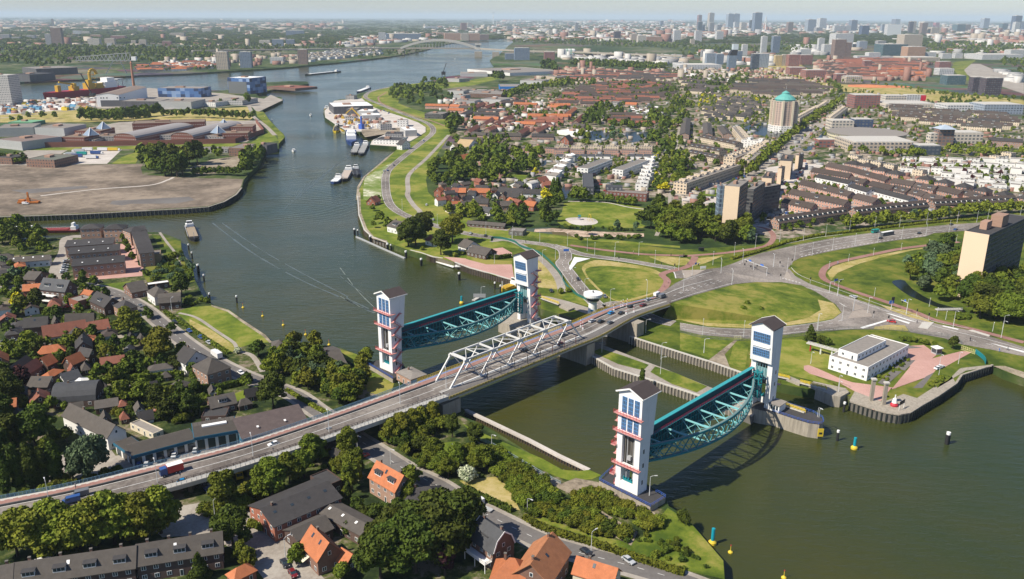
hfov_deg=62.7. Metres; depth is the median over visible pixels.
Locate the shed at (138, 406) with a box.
[133,400,144,415]
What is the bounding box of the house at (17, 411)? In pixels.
[12,408,22,414]
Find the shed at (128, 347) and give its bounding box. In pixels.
[122,344,135,352]
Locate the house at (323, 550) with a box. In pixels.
[300,524,342,575]
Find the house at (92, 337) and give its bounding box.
[86,334,95,347]
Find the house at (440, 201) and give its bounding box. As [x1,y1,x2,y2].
[435,196,446,205]
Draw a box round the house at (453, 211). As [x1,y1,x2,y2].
[445,204,455,213]
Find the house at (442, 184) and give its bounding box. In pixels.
[438,181,446,188]
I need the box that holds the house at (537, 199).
[526,193,539,203]
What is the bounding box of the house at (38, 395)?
[28,388,51,407]
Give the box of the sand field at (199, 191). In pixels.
[0,164,242,215]
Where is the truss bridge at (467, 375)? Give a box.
[417,294,670,399]
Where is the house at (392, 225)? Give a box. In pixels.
[387,219,403,233]
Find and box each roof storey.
[605,184,622,190]
[838,335,885,360]
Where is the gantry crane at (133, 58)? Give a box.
[76,52,136,73]
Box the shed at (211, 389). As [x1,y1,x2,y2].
[207,384,216,395]
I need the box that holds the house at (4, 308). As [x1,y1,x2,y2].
[0,303,11,316]
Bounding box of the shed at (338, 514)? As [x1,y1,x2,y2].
[317,502,373,544]
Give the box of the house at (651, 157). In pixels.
[645,156,659,159]
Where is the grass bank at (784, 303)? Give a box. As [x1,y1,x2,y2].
[663,282,820,323]
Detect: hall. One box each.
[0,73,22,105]
[0,123,40,136]
[0,134,61,150]
[0,154,26,164]
[17,72,55,81]
[22,66,77,74]
[26,154,78,167]
[34,123,86,136]
[113,123,193,140]
[120,99,167,107]
[157,86,211,96]
[158,98,205,108]
[171,120,240,139]
[178,146,231,152]
[204,100,227,106]
[217,97,257,104]
[227,76,266,93]
[228,143,263,155]
[252,142,277,154]
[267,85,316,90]
[329,102,372,113]
[345,115,355,119]
[346,107,360,114]
[357,109,377,116]
[361,113,379,119]
[373,136,406,144]
[378,122,391,129]
[385,131,403,136]
[397,118,407,126]
[400,126,416,136]
[425,111,448,118]
[447,77,469,81]
[448,89,469,94]
[453,94,469,98]
[454,98,480,104]
[460,72,487,76]
[463,89,487,92]
[467,67,553,75]
[467,91,506,97]
[481,97,512,103]
[499,84,518,88]
[520,79,549,83]
[544,75,569,79]
[557,129,591,136]
[560,134,573,144]
[604,100,620,106]
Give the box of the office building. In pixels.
[828,334,908,380]
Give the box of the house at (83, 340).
[75,334,92,352]
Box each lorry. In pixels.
[76,151,86,154]
[80,147,92,150]
[85,155,98,158]
[90,151,103,153]
[97,147,109,150]
[107,147,120,150]
[159,460,183,477]
[211,349,222,358]
[235,471,243,479]
[871,228,879,233]
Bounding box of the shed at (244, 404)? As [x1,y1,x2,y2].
[237,398,252,410]
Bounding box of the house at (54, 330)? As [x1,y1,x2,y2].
[41,319,86,339]
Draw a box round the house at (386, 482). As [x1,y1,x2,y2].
[367,459,409,502]
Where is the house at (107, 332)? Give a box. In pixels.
[101,327,117,343]
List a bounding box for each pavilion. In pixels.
[346,94,356,98]
[508,227,526,235]
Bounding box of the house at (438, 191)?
[434,186,443,196]
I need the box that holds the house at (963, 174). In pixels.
[954,171,970,177]
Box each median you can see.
[682,270,703,277]
[783,271,797,281]
[849,302,871,317]
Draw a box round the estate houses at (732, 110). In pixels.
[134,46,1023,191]
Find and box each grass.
[30,129,277,163]
[102,280,130,290]
[256,111,284,142]
[323,347,365,365]
[359,77,511,275]
[366,383,393,394]
[368,373,396,382]
[391,192,412,211]
[411,192,426,202]
[421,207,443,223]
[449,173,526,180]
[461,422,600,479]
[466,256,511,263]
[468,227,679,247]
[493,241,519,247]
[497,211,1023,400]
[536,508,724,578]
[538,260,556,288]
[559,291,587,305]
[582,260,660,301]
[585,266,663,300]
[595,348,647,369]
[651,366,706,391]
[680,333,733,357]
[729,341,748,368]
[779,339,846,388]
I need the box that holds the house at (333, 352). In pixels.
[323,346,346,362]
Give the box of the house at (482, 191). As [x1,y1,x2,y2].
[476,187,490,197]
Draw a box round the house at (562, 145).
[555,143,568,148]
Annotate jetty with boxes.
[436,261,460,267]
[472,294,485,300]
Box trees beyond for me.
[0,24,1023,568]
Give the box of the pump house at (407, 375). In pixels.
[396,366,426,384]
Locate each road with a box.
[5,105,276,134]
[363,87,554,245]
[490,239,565,291]
[547,244,675,325]
[563,246,683,277]
[654,223,979,302]
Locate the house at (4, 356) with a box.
[0,350,9,363]
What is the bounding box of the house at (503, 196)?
[499,191,506,200]
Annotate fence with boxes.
[491,236,585,299]
[680,326,961,342]
[975,349,985,364]
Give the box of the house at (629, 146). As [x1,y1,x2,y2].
[622,143,635,151]
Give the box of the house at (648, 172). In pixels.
[640,170,653,179]
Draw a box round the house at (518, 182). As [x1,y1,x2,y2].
[509,181,523,187]
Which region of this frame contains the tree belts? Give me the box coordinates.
[0,17,1018,43]
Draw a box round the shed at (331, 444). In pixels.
[325,440,336,449]
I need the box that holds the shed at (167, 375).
[161,371,171,381]
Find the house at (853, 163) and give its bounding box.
[844,159,862,167]
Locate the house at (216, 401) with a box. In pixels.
[206,392,237,411]
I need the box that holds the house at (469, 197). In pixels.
[461,195,473,200]
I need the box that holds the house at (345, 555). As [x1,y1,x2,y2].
[335,547,356,573]
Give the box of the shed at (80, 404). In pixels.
[67,401,83,408]
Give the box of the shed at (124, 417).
[119,411,129,424]
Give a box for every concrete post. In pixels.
[869,378,877,400]
[881,381,889,404]
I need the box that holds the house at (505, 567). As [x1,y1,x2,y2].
[489,552,525,578]
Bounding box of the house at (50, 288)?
[38,276,77,304]
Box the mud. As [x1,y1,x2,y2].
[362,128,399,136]
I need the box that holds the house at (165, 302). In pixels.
[158,291,181,310]
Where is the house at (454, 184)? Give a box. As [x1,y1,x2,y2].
[451,182,461,187]
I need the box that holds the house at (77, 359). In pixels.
[62,351,85,370]
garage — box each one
[171,380,189,386]
[201,407,229,420]
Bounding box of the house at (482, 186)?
[475,184,489,187]
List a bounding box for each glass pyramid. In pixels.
[83,128,99,135]
[96,121,111,128]
[210,125,225,133]
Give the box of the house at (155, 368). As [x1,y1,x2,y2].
[148,361,172,372]
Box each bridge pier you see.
[559,342,594,365]
[607,319,643,342]
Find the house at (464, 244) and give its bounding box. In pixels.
[457,238,479,251]
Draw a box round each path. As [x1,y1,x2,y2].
[41,177,173,195]
[378,98,444,125]
[405,135,449,215]
[478,442,654,514]
[570,201,640,208]
[570,226,775,256]
[657,256,697,292]
[708,340,736,366]
[818,241,1023,342]
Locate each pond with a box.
[562,183,571,198]
[589,130,609,140]
[626,131,647,141]
[744,123,783,137]
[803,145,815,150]
[892,280,965,311]
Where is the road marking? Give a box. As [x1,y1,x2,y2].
[569,225,1023,352]
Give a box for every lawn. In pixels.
[176,306,267,353]
[235,387,255,401]
[444,441,454,452]
[460,477,519,509]
[557,202,646,227]
[703,188,716,195]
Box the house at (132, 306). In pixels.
[112,297,138,315]
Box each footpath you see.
[158,232,181,264]
[178,312,237,347]
[240,351,264,371]
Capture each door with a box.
[100,100,122,106]
[134,457,142,465]
[145,454,153,461]
[156,451,163,459]
[167,448,173,456]
[177,445,184,454]
[187,442,194,451]
[197,439,205,450]
[208,437,215,448]
[218,436,226,447]
[228,81,246,93]
[229,434,236,444]
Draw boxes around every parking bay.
[878,371,901,384]
[891,360,914,370]
[913,373,932,387]
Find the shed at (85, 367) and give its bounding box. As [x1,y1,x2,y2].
[80,361,90,375]
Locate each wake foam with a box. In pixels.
[212,223,373,312]
[222,223,373,310]
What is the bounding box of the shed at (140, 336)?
[137,333,143,345]
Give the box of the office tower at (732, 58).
[726,44,738,68]
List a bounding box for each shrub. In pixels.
[15,486,28,494]
[19,488,32,494]
[36,483,54,490]
[47,477,62,487]
[60,472,73,479]
[82,473,97,481]
[97,472,107,477]
[98,467,109,474]
[110,406,120,415]
[111,464,122,472]
[115,408,124,417]
[125,401,134,409]
[126,409,134,416]
[160,413,173,419]
[171,413,183,423]
[173,409,187,414]
[178,412,189,420]
[195,500,213,514]
[202,503,211,516]
[208,502,220,515]
[229,491,242,499]
[230,494,250,508]
[233,346,241,353]
[238,480,252,494]
[243,497,255,508]
[246,518,254,527]
[253,494,263,499]
[255,521,262,530]
[327,458,334,466]
[329,466,337,472]
[378,431,389,442]
[384,432,400,443]
[391,432,402,445]
[397,437,411,448]
[400,442,410,453]
[401,431,411,440]
[409,430,417,437]
[410,434,427,449]
[411,453,419,460]
[414,424,424,433]
[415,452,426,467]
[417,428,428,436]
[418,454,430,466]
[420,418,436,428]
[424,424,435,435]
[433,419,439,430]
[434,414,447,428]
[457,464,478,483]
[488,463,507,476]
[490,444,507,454]
[493,451,502,458]
[498,474,507,481]
[500,469,509,475]
[502,453,514,459]
[503,480,511,490]
[504,462,514,471]
[507,473,515,480]
[507,478,524,487]
[509,461,523,474]
[510,487,516,494]
[511,469,521,476]
[512,491,518,502]
[513,492,533,507]
[515,483,526,491]
[518,489,529,493]
[520,462,533,470]
[522,471,532,476]
[522,474,533,482]
[523,503,534,513]
[525,479,540,488]
[527,505,541,516]
[528,493,536,504]
[530,489,539,494]
[533,501,542,508]
[535,482,551,490]
[535,490,553,501]
[536,473,550,481]
[541,501,552,506]
[541,505,552,515]
[547,486,559,492]
[547,508,557,517]
[548,512,557,521]
[551,491,565,502]
[555,507,564,513]
[556,514,562,522]
[558,508,572,519]
[561,513,580,526]
[569,495,583,506]
[570,489,577,495]
[570,507,583,516]
[576,488,587,495]
[577,515,583,524]
[578,500,586,506]
[578,523,586,532]
[580,516,593,528]
[583,496,592,506]
[583,509,590,516]
[585,519,601,534]
[587,492,600,501]
[587,506,602,517]
[590,499,600,508]
[592,486,606,493]
[594,514,606,521]
[598,491,606,500]
[598,518,614,531]
[600,496,613,506]
[602,494,614,500]
[604,530,613,537]
[605,506,612,514]
[606,490,614,494]
[609,517,619,524]
[612,501,620,506]
[612,508,626,517]
[613,496,621,502]
[613,522,634,537]
[617,532,627,538]
[622,498,635,508]
[624,537,630,543]
[625,510,632,517]
[631,519,641,526]
[634,510,643,517]
[636,505,649,510]
[639,519,656,529]
[643,510,652,516]
[643,530,649,536]
[649,517,661,528]
[650,550,657,557]
[653,513,666,522]
[656,518,664,527]
[676,508,691,524]
[678,555,686,561]
[683,545,691,551]
[683,549,688,555]
[816,335,826,343]
[825,337,832,344]
[948,335,959,348]
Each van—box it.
[62,493,80,503]
[71,487,88,495]
[658,293,665,297]
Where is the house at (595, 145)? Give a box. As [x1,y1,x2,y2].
[588,143,602,151]
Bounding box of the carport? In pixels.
[146,280,169,289]
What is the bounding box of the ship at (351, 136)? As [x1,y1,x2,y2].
[346,124,356,145]
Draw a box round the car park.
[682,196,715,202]
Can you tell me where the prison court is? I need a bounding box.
[95,120,260,141]
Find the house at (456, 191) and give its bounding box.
[451,187,458,196]
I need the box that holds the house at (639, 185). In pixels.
[635,181,647,190]
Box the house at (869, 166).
[857,161,877,170]
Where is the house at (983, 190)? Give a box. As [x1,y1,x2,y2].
[973,185,992,195]
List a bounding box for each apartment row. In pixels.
[64,237,115,257]
[68,244,120,264]
[71,255,125,277]
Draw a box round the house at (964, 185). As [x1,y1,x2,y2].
[954,181,973,190]
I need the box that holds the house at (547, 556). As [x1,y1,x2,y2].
[511,532,571,578]
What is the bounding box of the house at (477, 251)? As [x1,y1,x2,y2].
[466,244,496,259]
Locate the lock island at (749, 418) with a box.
[539,320,753,424]
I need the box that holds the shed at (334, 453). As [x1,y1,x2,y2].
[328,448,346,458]
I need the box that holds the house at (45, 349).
[38,343,66,356]
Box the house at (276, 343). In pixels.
[271,340,282,347]
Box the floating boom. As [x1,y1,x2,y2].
[356,236,405,258]
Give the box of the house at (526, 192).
[522,188,542,198]
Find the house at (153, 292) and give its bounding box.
[146,283,167,305]
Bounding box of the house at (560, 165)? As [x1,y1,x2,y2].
[554,163,566,172]
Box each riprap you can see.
[211,305,270,342]
[356,151,394,199]
[358,192,386,242]
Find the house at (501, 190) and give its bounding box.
[497,186,522,194]
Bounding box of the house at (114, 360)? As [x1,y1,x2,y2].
[99,354,124,374]
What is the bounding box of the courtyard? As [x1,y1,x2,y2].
[75,243,142,279]
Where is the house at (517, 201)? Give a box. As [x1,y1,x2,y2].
[513,198,523,205]
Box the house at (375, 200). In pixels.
[366,195,380,205]
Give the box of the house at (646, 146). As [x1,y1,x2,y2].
[639,143,652,151]
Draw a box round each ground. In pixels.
[0,16,1023,512]
[0,234,721,578]
[456,81,1023,239]
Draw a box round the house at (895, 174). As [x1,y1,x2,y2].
[885,168,905,178]
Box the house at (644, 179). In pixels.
[637,177,649,187]
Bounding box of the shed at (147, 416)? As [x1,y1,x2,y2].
[137,409,154,422]
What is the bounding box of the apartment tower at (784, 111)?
[767,86,799,132]
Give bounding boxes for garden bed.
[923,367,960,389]
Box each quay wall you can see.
[0,188,242,220]
[357,196,387,246]
[411,250,441,262]
[454,262,516,288]
[592,355,742,418]
[629,336,741,377]
[848,364,993,423]
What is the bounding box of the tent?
[74,377,88,380]
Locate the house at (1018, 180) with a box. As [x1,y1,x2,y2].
[1009,178,1023,185]
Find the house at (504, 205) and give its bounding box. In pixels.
[500,200,512,209]
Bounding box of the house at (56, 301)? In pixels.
[47,298,62,310]
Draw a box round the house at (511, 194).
[507,191,520,198]
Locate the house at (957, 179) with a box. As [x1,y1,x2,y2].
[949,176,964,184]
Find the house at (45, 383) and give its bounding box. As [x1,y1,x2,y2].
[26,373,58,394]
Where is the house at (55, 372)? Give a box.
[42,368,63,376]
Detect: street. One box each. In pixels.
[0,284,697,578]
[49,235,80,278]
[654,124,679,235]
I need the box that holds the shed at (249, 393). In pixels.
[243,387,257,400]
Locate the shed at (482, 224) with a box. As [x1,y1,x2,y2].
[466,220,506,228]
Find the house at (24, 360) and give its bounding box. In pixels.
[10,355,32,367]
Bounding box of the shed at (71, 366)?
[67,362,75,370]
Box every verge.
[190,320,233,351]
[363,163,390,199]
[651,256,689,264]
[663,300,840,327]
[694,255,723,265]
[827,248,922,279]
[874,325,907,330]
[879,304,930,321]
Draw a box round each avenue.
[675,100,846,195]
[739,121,824,180]
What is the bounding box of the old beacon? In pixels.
[890,395,897,406]
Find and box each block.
[0,34,11,38]
[44,33,51,44]
[50,27,64,45]
[61,133,98,141]
[75,127,114,133]
[80,224,104,238]
[87,38,101,45]
[89,137,103,140]
[99,133,118,140]
[103,224,127,241]
[104,38,115,44]
[110,35,126,38]
[123,227,147,245]
[131,231,148,247]
[132,119,205,130]
[133,236,149,255]
[135,241,151,261]
[137,246,155,266]
[139,40,146,44]
[154,250,161,263]
[159,131,178,139]
[162,41,172,45]
[169,33,184,35]
[205,133,220,138]
[209,134,224,138]
[215,51,229,69]
[222,130,250,139]
[229,124,255,132]
[239,51,252,67]
[259,40,270,43]
[270,57,284,63]
[272,39,283,45]
[286,30,303,36]
[286,39,294,44]
[297,49,308,63]
[378,32,385,40]
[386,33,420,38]
[444,33,460,39]
[460,22,466,29]
[461,33,468,40]
[469,33,479,40]
[480,34,488,39]
[505,53,513,58]
[514,47,529,59]
[544,51,554,59]
[559,303,574,311]
[577,158,611,173]
[582,173,593,194]
[605,190,648,201]
[612,159,648,178]
[613,31,620,37]
[630,34,637,41]
[636,35,645,41]
[646,36,662,41]
[672,30,680,41]
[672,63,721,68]
[673,162,740,193]
[694,30,701,42]
[697,14,701,21]
[697,21,702,30]
[704,53,716,63]
[707,12,714,26]
[708,22,714,31]
[715,25,722,30]
[715,31,723,39]
[715,53,723,63]
[715,182,724,215]
[722,179,747,222]
[723,143,766,164]
[725,13,733,26]
[732,126,749,141]
[733,22,738,27]
[734,13,739,26]
[737,50,742,60]
[738,140,771,169]
[739,22,746,29]
[741,44,747,55]
[741,137,763,146]
[746,181,764,220]
[750,53,759,69]
[751,12,762,30]
[758,53,769,67]
[760,36,767,52]
[762,172,775,184]
[763,182,780,212]
[770,35,780,52]
[773,55,782,65]
[776,165,784,183]
[779,154,793,179]
[782,54,786,65]
[785,54,799,65]
[785,67,805,74]
[786,22,793,31]
[786,376,801,385]
[794,153,803,170]
[797,105,820,123]
[798,49,810,54]
[799,54,812,64]
[800,69,826,77]
[804,19,815,30]
[809,381,848,406]
[814,27,822,30]
[814,138,834,146]
[815,101,829,107]
[816,18,826,27]
[816,38,824,50]
[821,44,831,53]
[825,106,847,123]
[825,119,854,129]
[829,33,853,46]
[830,38,846,57]
[832,25,839,31]
[833,73,846,80]
[839,25,844,30]
[841,76,862,82]
[845,25,850,30]
[845,42,851,56]
[846,93,880,107]
[849,20,857,30]
[850,118,873,127]
[853,55,868,57]
[856,41,867,48]
[858,25,869,34]
[862,60,871,65]
[865,52,880,57]
[874,43,907,55]
[875,40,885,43]
[880,24,885,31]
[880,94,906,99]
[884,24,901,35]
[891,19,900,23]
[893,56,940,60]
[896,34,922,45]
[900,46,925,55]
[902,94,920,100]
[907,21,913,33]
[910,75,925,80]
[911,71,923,74]
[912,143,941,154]
[913,21,916,32]
[918,21,932,26]
[919,22,927,34]
[919,94,925,100]
[925,52,936,56]
[925,132,936,143]
[927,27,939,33]
[932,124,956,145]
[933,68,953,74]
[934,61,950,67]
[934,102,973,111]
[938,53,951,58]
[939,74,966,84]
[952,24,965,31]
[952,53,962,57]
[953,130,983,143]
[955,212,1023,296]
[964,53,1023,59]
[965,24,970,30]
[967,76,982,92]
[978,77,1002,94]
[979,18,989,27]
[998,23,1007,29]
[1004,49,1023,54]
[1010,15,1022,29]
[1011,22,1020,31]
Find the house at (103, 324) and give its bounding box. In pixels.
[85,319,110,332]
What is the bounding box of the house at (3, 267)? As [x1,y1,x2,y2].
[0,265,9,269]
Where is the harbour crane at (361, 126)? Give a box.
[346,108,364,128]
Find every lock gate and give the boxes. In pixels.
[540,296,559,305]
[778,373,789,379]
[786,403,805,412]
[800,379,826,389]
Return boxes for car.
[135,461,141,467]
[201,482,207,490]
[267,440,278,446]
[279,557,289,567]
[287,567,298,578]
[579,546,593,556]
[621,555,635,564]
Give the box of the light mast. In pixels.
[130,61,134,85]
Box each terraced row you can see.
[0,560,13,578]
[13,543,138,578]
[135,528,224,578]
[425,104,449,108]
[448,108,463,113]
[459,109,473,116]
[463,136,483,144]
[464,124,479,135]
[471,131,486,136]
[472,102,485,110]
[473,116,498,121]
[474,111,498,116]
[478,108,502,111]
[481,117,494,127]
[482,102,498,108]
[484,125,496,131]
[486,132,521,139]
[491,115,513,125]
[499,99,524,105]
[513,102,537,107]
[515,120,535,127]
[517,126,529,136]
[524,119,544,125]
[527,113,568,119]
[527,116,558,119]
[532,122,552,132]
[532,133,553,140]
[545,119,563,125]
[551,103,570,107]
[556,98,574,102]
[558,99,578,104]
[565,107,576,114]
[571,123,585,128]
[572,114,582,122]
[575,96,592,99]
[580,91,596,93]
[580,101,597,105]
[604,115,630,122]
[609,77,630,80]
[609,112,635,115]
[613,115,641,119]
[617,96,633,98]
[618,118,639,121]
[622,99,641,103]
[625,114,641,115]
[640,96,659,100]
[648,94,664,99]
[680,117,690,138]
[681,81,690,85]
[688,89,704,93]
[688,143,726,155]
[688,149,723,161]
[692,88,712,93]
[700,134,742,148]
[702,122,712,135]
[717,125,732,138]
[730,87,738,91]
[738,88,758,93]
[753,91,775,96]
[765,89,790,90]
[769,212,811,229]
[770,93,781,97]
[773,90,799,91]
[779,92,799,96]
[780,197,817,211]
[787,189,851,210]
[791,81,813,82]
[796,90,819,94]
[798,86,818,88]
[798,179,819,191]
[799,89,824,93]
[802,91,822,95]
[809,85,832,89]
[809,207,847,224]
[810,167,853,178]
[815,174,855,187]
[815,184,854,199]
[825,162,850,172]
[847,73,869,75]
[847,183,874,196]
[847,204,890,216]
[848,167,891,183]
[848,176,869,186]
[852,193,882,205]
[862,75,886,79]
[867,180,894,190]
[871,187,918,201]
[887,200,929,214]
[888,103,922,108]
[888,105,917,110]
[890,107,922,110]
[890,178,915,187]
[891,111,931,117]
[891,113,921,120]
[893,184,910,194]
[899,109,924,112]
[907,188,927,199]
[912,182,937,193]
[919,117,962,126]
[921,193,944,201]
[923,108,958,112]
[926,115,956,118]
[927,197,970,209]
[932,111,969,119]
[934,110,971,117]
[936,114,966,120]
[936,185,964,197]
[960,122,1002,131]
[962,188,985,196]
[966,110,1006,115]
[967,117,999,122]
[968,195,1018,203]
[973,120,1012,129]
[978,114,1017,118]
[979,117,1020,125]
[984,112,1009,115]
[988,137,1022,146]
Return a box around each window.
[378,297,381,309]
[379,313,381,323]
[382,299,384,310]
[385,300,388,312]
[386,315,388,325]
[515,261,525,270]
[516,273,525,281]
[621,416,625,430]
[622,396,626,412]
[627,418,632,432]
[628,398,633,415]
[633,421,638,434]
[634,400,639,417]
[752,346,768,357]
[753,331,769,344]
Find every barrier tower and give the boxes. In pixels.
[373,286,406,372]
[511,249,541,322]
[609,379,661,495]
[749,315,786,408]
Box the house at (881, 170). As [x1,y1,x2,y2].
[871,165,891,175]
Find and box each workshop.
[232,404,306,442]
[247,478,342,541]
[282,515,334,545]
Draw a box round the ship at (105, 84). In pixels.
[43,68,125,98]
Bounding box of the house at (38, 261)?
[6,254,51,267]
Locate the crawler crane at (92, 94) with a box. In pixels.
[80,74,95,95]
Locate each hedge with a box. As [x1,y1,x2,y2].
[97,370,184,383]
[163,309,229,354]
[195,376,252,391]
[285,388,331,414]
[463,484,513,512]
[465,249,511,259]
[480,438,559,480]
[521,513,685,575]
[730,217,990,259]
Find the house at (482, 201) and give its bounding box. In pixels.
[475,197,489,206]
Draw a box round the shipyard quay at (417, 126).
[324,98,425,145]
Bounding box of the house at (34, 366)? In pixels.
[22,358,43,385]
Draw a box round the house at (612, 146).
[605,143,619,151]
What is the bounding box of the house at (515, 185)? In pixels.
[512,183,524,188]
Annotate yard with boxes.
[0,98,94,114]
[0,150,66,164]
[49,450,121,481]
[74,150,120,163]
[95,88,281,110]
[116,446,226,468]
[156,503,323,578]
[190,156,238,174]
[964,64,1023,93]
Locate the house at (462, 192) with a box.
[458,187,465,197]
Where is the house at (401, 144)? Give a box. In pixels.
[396,139,409,149]
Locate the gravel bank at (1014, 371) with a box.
[994,366,1023,377]
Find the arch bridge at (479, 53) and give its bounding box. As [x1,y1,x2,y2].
[191,39,685,56]
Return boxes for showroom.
[113,436,137,464]
[125,428,195,465]
[191,416,237,450]
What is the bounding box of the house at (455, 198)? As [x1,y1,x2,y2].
[450,195,458,200]
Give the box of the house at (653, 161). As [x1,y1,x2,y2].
[648,159,658,166]
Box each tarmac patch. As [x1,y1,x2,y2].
[13,186,87,192]
[110,197,193,204]
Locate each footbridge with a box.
[806,341,838,353]
[935,307,962,310]
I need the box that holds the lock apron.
[542,296,588,314]
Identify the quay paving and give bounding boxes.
[445,257,513,278]
[494,247,511,254]
[804,345,969,409]
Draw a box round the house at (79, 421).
[61,403,127,449]
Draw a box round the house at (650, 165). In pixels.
[642,163,657,167]
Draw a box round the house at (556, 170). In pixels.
[547,169,562,177]
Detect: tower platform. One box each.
[366,360,404,382]
[498,312,541,340]
[599,465,665,510]
[746,401,823,438]
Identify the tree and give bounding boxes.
[0,223,7,243]
[0,361,13,371]
[0,368,24,398]
[0,392,14,413]
[0,412,20,442]
[0,428,9,458]
[0,453,12,496]
[0,505,28,555]
[3,226,22,245]
[5,442,24,487]
[6,223,18,230]
[9,213,26,226]
[9,507,61,557]
[11,293,29,312]
[12,371,25,383]
[12,403,56,445]
[13,364,30,384]
[17,330,43,343]
[19,441,40,490]
[25,341,42,352]
[27,287,45,304]
[27,496,70,548]
[33,446,50,483]
[36,436,54,448]
[44,439,63,479]
[52,501,100,552]
[56,426,72,442]
[56,546,80,555]
[63,433,109,478]
[72,328,84,338]
[77,495,116,547]
[84,488,135,544]
[96,343,115,357]
[104,367,118,381]
[110,305,142,330]
[111,379,133,399]
[113,365,126,378]
[113,502,140,541]
[121,491,170,538]
[125,349,144,360]
[128,378,151,402]
[136,148,157,169]
[140,325,172,357]
[144,484,182,533]
[145,142,156,146]
[145,383,166,406]
[148,146,160,161]
[152,160,169,175]
[153,352,166,363]
[154,397,173,420]
[155,151,166,174]
[156,141,166,148]
[162,384,174,397]
[163,153,172,175]
[164,148,177,170]
[166,143,177,151]
[167,355,180,369]
[167,392,181,415]
[168,153,182,176]
[170,271,190,295]
[173,379,188,396]
[177,146,192,159]
[178,394,203,416]
[180,154,188,175]
[182,141,195,163]
[185,386,195,395]
[186,551,212,578]
[187,140,204,164]
[207,469,236,504]
[208,502,252,545]
[231,539,245,558]
[237,545,257,565]
[245,466,271,499]
[248,339,265,356]
[253,456,287,495]
[255,371,286,408]
[259,358,280,371]
[263,350,285,360]
[267,350,285,364]
[276,342,290,349]
[278,451,301,483]
[281,357,292,374]
[284,331,302,341]
[285,346,295,357]
[286,542,305,564]
[287,356,303,372]
[289,341,300,351]
[292,449,314,477]
[293,348,306,355]
[296,366,318,388]
[298,341,310,347]
[298,433,327,462]
[300,356,317,366]
[306,330,322,347]
[307,344,325,357]
[307,360,321,372]
[311,351,332,364]
[316,367,325,385]
[321,379,331,397]
[325,366,334,375]
[326,359,339,368]
[328,380,337,394]
[330,372,349,383]
[331,387,344,403]
[332,561,351,578]
[334,449,347,470]
[335,360,347,366]
[336,364,351,371]
[336,425,357,449]
[337,366,349,374]
[339,380,357,402]
[340,461,362,491]
[341,447,364,471]
[341,520,348,534]
[344,481,351,500]
[346,370,364,383]
[350,496,364,510]
[350,526,398,578]
[353,368,368,384]
[354,351,368,364]
[354,363,371,378]
[354,384,362,399]
[357,511,393,549]
[358,505,368,516]
[359,346,373,362]
[366,502,382,518]
[370,518,421,573]
[379,417,400,437]
[381,502,391,510]
[381,503,401,513]
[388,508,435,573]
[391,497,404,504]
[392,411,412,432]
[396,217,416,246]
[398,498,422,513]
[399,478,418,498]
[401,464,422,481]
[404,216,426,245]
[406,408,421,429]
[410,501,470,566]
[412,211,434,238]
[416,405,428,421]
[416,488,441,513]
[421,437,444,461]
[425,400,440,418]
[426,450,447,474]
[430,229,451,254]
[434,487,474,521]
[434,543,455,575]
[437,457,459,477]
[437,490,475,539]
[438,213,464,242]
[445,412,458,437]
[447,442,467,469]
[454,488,486,542]
[462,442,476,464]
[465,447,483,469]
[466,422,483,442]
[469,444,495,469]
[540,197,551,214]
[550,177,555,193]
[552,177,563,194]
[634,205,661,228]
[639,368,645,379]
[651,193,667,205]
[652,212,668,225]
[654,199,667,209]
[658,211,677,224]
[664,223,678,240]
[666,208,682,218]
[667,199,681,208]
[672,227,685,242]
[678,222,692,241]
[679,211,697,228]
[679,214,699,232]
[682,203,693,212]
[693,199,704,207]
[694,207,713,231]
[695,213,711,236]
[705,202,715,212]
[706,222,721,240]
[713,214,721,224]
[718,225,735,243]
[721,219,739,239]
[721,224,737,241]
[736,219,753,239]
[737,223,756,242]
[738,212,755,224]
[803,324,816,340]
[904,261,918,279]
[916,274,933,290]
[923,240,939,251]
[923,251,936,258]
[925,261,943,275]
[932,267,950,282]
[936,252,952,266]
[937,232,956,246]
[938,243,953,253]
[941,273,960,287]
[948,247,961,254]
[949,266,958,272]
[952,254,959,264]
[956,273,984,306]
[963,292,983,313]
[964,270,987,278]
[969,293,992,318]
[973,280,987,288]
[973,283,1003,315]
[982,275,998,285]
[984,272,997,279]
[989,292,1012,319]
[992,294,1023,323]
[995,271,1014,281]
[996,265,1013,276]
[998,279,1013,285]
[998,291,1018,319]
[1003,284,1015,290]
[1008,265,1019,270]
[1012,268,1023,274]
[1012,281,1023,294]
[1013,271,1023,283]
[1014,276,1023,285]
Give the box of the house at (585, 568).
[571,555,622,578]
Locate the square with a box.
[753,162,822,230]
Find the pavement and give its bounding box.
[0,282,708,578]
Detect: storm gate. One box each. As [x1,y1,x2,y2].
[388,289,522,355]
[627,366,762,470]
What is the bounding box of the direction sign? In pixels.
[889,297,894,308]
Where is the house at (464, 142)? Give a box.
[457,138,477,148]
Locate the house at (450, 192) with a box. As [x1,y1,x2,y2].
[443,189,455,195]
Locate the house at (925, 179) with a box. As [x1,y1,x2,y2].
[916,174,935,184]
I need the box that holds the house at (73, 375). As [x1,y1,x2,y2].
[58,369,81,381]
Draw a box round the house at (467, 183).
[459,181,470,185]
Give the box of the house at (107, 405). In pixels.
[94,397,118,414]
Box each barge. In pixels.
[46,222,79,232]
[184,220,198,241]
[305,70,340,75]
[330,173,341,183]
[333,123,339,132]
[340,165,352,181]
[351,142,360,154]
[352,164,360,177]
[356,85,370,92]
[358,140,368,155]
[501,277,515,291]
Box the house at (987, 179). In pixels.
[977,176,994,184]
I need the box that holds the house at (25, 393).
[20,385,28,403]
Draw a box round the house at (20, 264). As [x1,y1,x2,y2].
[14,261,25,268]
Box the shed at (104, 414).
[99,409,111,421]
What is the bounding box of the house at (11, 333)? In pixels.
[4,327,20,339]

